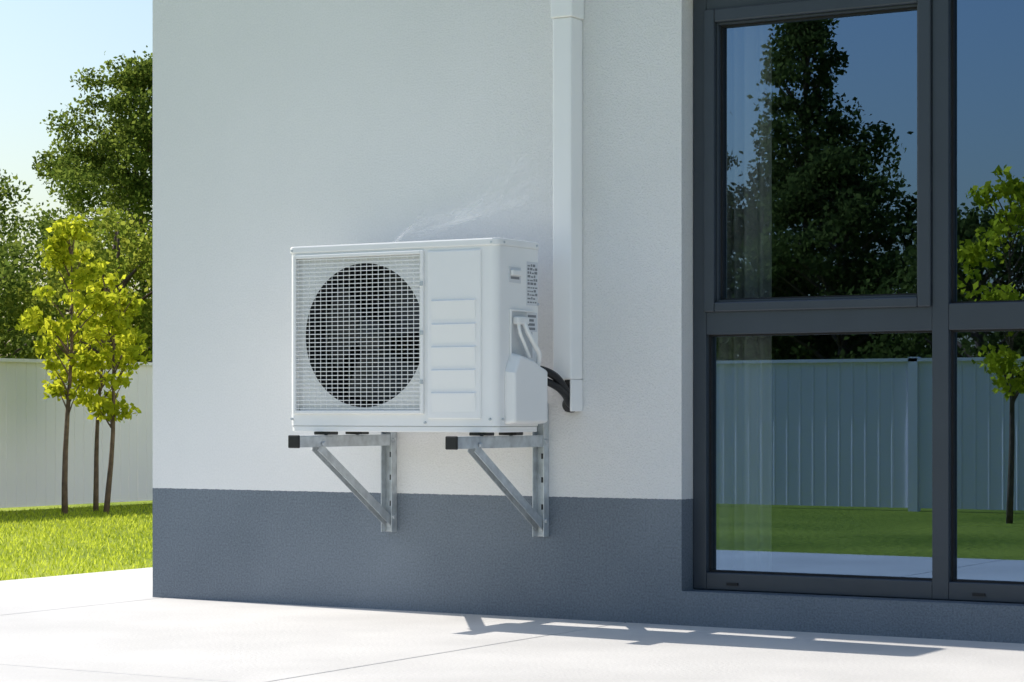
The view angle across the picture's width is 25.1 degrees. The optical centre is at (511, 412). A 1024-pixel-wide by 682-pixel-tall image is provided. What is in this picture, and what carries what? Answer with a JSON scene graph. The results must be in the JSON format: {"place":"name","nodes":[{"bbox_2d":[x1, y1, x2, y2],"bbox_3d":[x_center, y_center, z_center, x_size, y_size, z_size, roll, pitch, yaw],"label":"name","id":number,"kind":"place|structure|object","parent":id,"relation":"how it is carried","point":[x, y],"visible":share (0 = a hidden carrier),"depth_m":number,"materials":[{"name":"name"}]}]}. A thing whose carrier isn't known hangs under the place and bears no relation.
{"place":"outdoors","nodes":[
{"label":"outdoors","id":0,"kind":"place"},
{"bbox_2d":[0,500,152,580],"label":"lawn","id":1,"kind":"structure","parent":0,"point":[34,564],"depth_m":10.94,"materials":[{"name":"green plant"}]},
{"bbox_2d":[0,229,70,362],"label":"tree","id":2,"kind":"object","parent":1,"relation":"on","point":[17,279],"visible":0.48,"depth_m":33.34,"materials":[{"name":"green plant"}]},
{"bbox_2d":[0,269,97,359],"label":"tree line","id":3,"kind":"object","parent":1,"relation":"on","point":[23,338],"depth_m":81.35,"materials":[{"name":"green plant"}]},
{"bbox_2d":[15,214,111,514],"bbox_3d":[-2.678,-0.280,13.928,0.575,1.840,0.546,0,0,31],"label":"young tree","id":4,"kind":"object","parent":1,"relation":"on","point":[59,248],"visible":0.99,"depth_m":13.87,"materials":[{"name":"green plant"}]},
{"bbox_2d":[0,169,137,356],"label":"tree","id":5,"kind":"object","parent":1,"relation":"on","point":[7,193],"visible":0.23,"depth_m":38.02,"materials":[{"name":"green plant"}]},
{"bbox_2d":[0,201,152,365],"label":"tree","id":6,"kind":"object","parent":1,"relation":"on","point":[107,225],"visible":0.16,"depth_m":32.73,"materials":[{"name":"green plant"}]},
{"bbox_2d":[0,358,152,507],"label":"fence","id":7,"kind":"object","parent":1,"relation":"on","point":[32,421],"visible":0.02,"depth_m":14.86,"materials":[{"name":"white metal"}]},
{"bbox_2d":[29,45,152,345],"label":"tree","id":8,"kind":"object","parent":1,"relation":"on","point":[128,190],"visible":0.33,"depth_m":58.97,"materials":[{"name":"green plant"}]},
{"bbox_2d":[42,258,145,511],"bbox_3d":[-2.562,-0.161,14.333,0.508,1.602,0.569,0,0,31],"label":"young tree","id":9,"kind":"object","parent":1,"relation":"on","point":[84,318],"visible":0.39,"depth_m":14.30,"materials":[{"name":"green plant"}]},
{"bbox_2d":[65,275,152,513],"bbox_3d":[-2.455,-0.098,14.001,0.534,1.479,0.466,0,0,-15],"label":"young tree","id":10,"kind":"object","parent":1,"relation":"on","point":[116,304],"visible":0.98,"depth_m":13.96,"materials":[{"name":"green plant"}]},
{"bbox_2d":[95,244,152,361],"bbox_3d":[-3.861,-1.490,32.918,4.063,4.275,3.546,0,0,-14],"label":"tree","id":11,"kind":"object","parent":1,"relation":"on","point":[147,301],"visible":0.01,"depth_m":32.42,"materials":[{"name":"green plant"}]},
{"bbox_2d":[0,0,152,340],"label":"sky","id":12,"kind":"structure","parent":0,"point":[43,43],"materials":[{"name":"blue"}]},
{"bbox_2d":[0,567,1023,681],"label":"patio","id":13,"kind":"structure","parent":0,"point":[118,626],"depth_m":5.94,"materials":[{"name":"white concrete"}]},
{"bbox_2d":[153,0,1023,643],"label":"walls","id":14,"kind":"structure","parent":13,"relation":"on","point":[281,128],"depth_m":7.00,"materials":[{"name":"paint"}]},
{"bbox_2d":[288,432,396,531],"bbox_3d":[-0.498,0.171,6.852,0.046,0.392,0.507,0,0,31],"label":"wall bracket","id":15,"kind":"object","parent":14,"relation":"attached to","point":[385,512],"depth_m":6.96,"materials":[{"name":"metal"}]},
{"bbox_2d":[445,404,548,536],"bbox_3d":[-0.036,0.171,6.574,0.046,0.392,0.507,0,0,31],"label":"wall bracket","id":16,"kind":"object","parent":14,"relation":"attached to","point":[536,514],"depth_m":6.70,"materials":[{"name":"metal"}]},
{"bbox_2d":[290,238,547,435],"bbox_3d":[-0.276,-0.211,6.705,0.762,0.554,0.250,0,0,31],"label":"air conditioner","id":17,"kind":"object","parent":16,"relation":"on","point":[429,336],"visible":1,"depth_m":6.58,"materials":[{"name":"white paint"}]},
{"bbox_2d":[540,366,574,412],"bbox_3d":[0.116,-0.066,6.655,0.067,0.136,0.208,0,0,42],"label":"insulated hose","id":18,"kind":"object","parent":17,"relation":"attached to","point":[557,383],"visible":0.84,"depth_m":6.64,"materials":[{"name":"black rubber"}]},
{"bbox_2d":[551,0,583,410],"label":"cable duct","id":19,"kind":"object","parent":14,"relation":"attached to","point":[567,16],"visible":0.94,"depth_m":6.68,"materials":[{"name":"white plastic"}]},
{"bbox_2d":[716,24,771,571],"bbox_3d":[0.569,-0.595,6.805,0.455,2.170,0.052,0,0,31],"label":"curtain","id":20,"kind":"object","parent":14,"relation":"hanging from","point":[743,453],"visible":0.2,"depth_m":6.73,"materials":[{"name":"grey fabric"}]},
{"bbox_2d":[693,0,1023,602],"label":"window frame","id":21,"kind":"object","parent":14,"relation":"attached to","point":[941,317],"visible":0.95,"depth_m":6.29,"materials":[{"name":"grey metal"}]},
{"bbox_2d":[704,0,931,311],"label":"window sash","id":22,"kind":"object","parent":21,"relation":"in","point":[712,19],"depth_m":6.41,"materials":[{"name":"grey metal"}]},
{"bbox_2d":[726,583,984,595],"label":"weep caps","id":23,"kind":"object","parent":21,"relation":"attached to","point":[973,594],"visible":1,"depth_m":6.18,"materials":[{"name":"black plastic"}]},
{"bbox_2d":[709,0,1023,583],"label":"window gasket","id":24,"kind":"object","parent":21,"relation":"attached to","point":[723,297],"depth_m":6.40,"materials":[{"name":"black rubber"}]},
{"bbox_2d":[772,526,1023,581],"bbox_3d":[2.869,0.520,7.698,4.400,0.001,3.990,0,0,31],"label":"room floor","id":25,"kind":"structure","parent":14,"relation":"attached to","point":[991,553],"depth_m":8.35,"materials":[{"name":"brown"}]}
]}

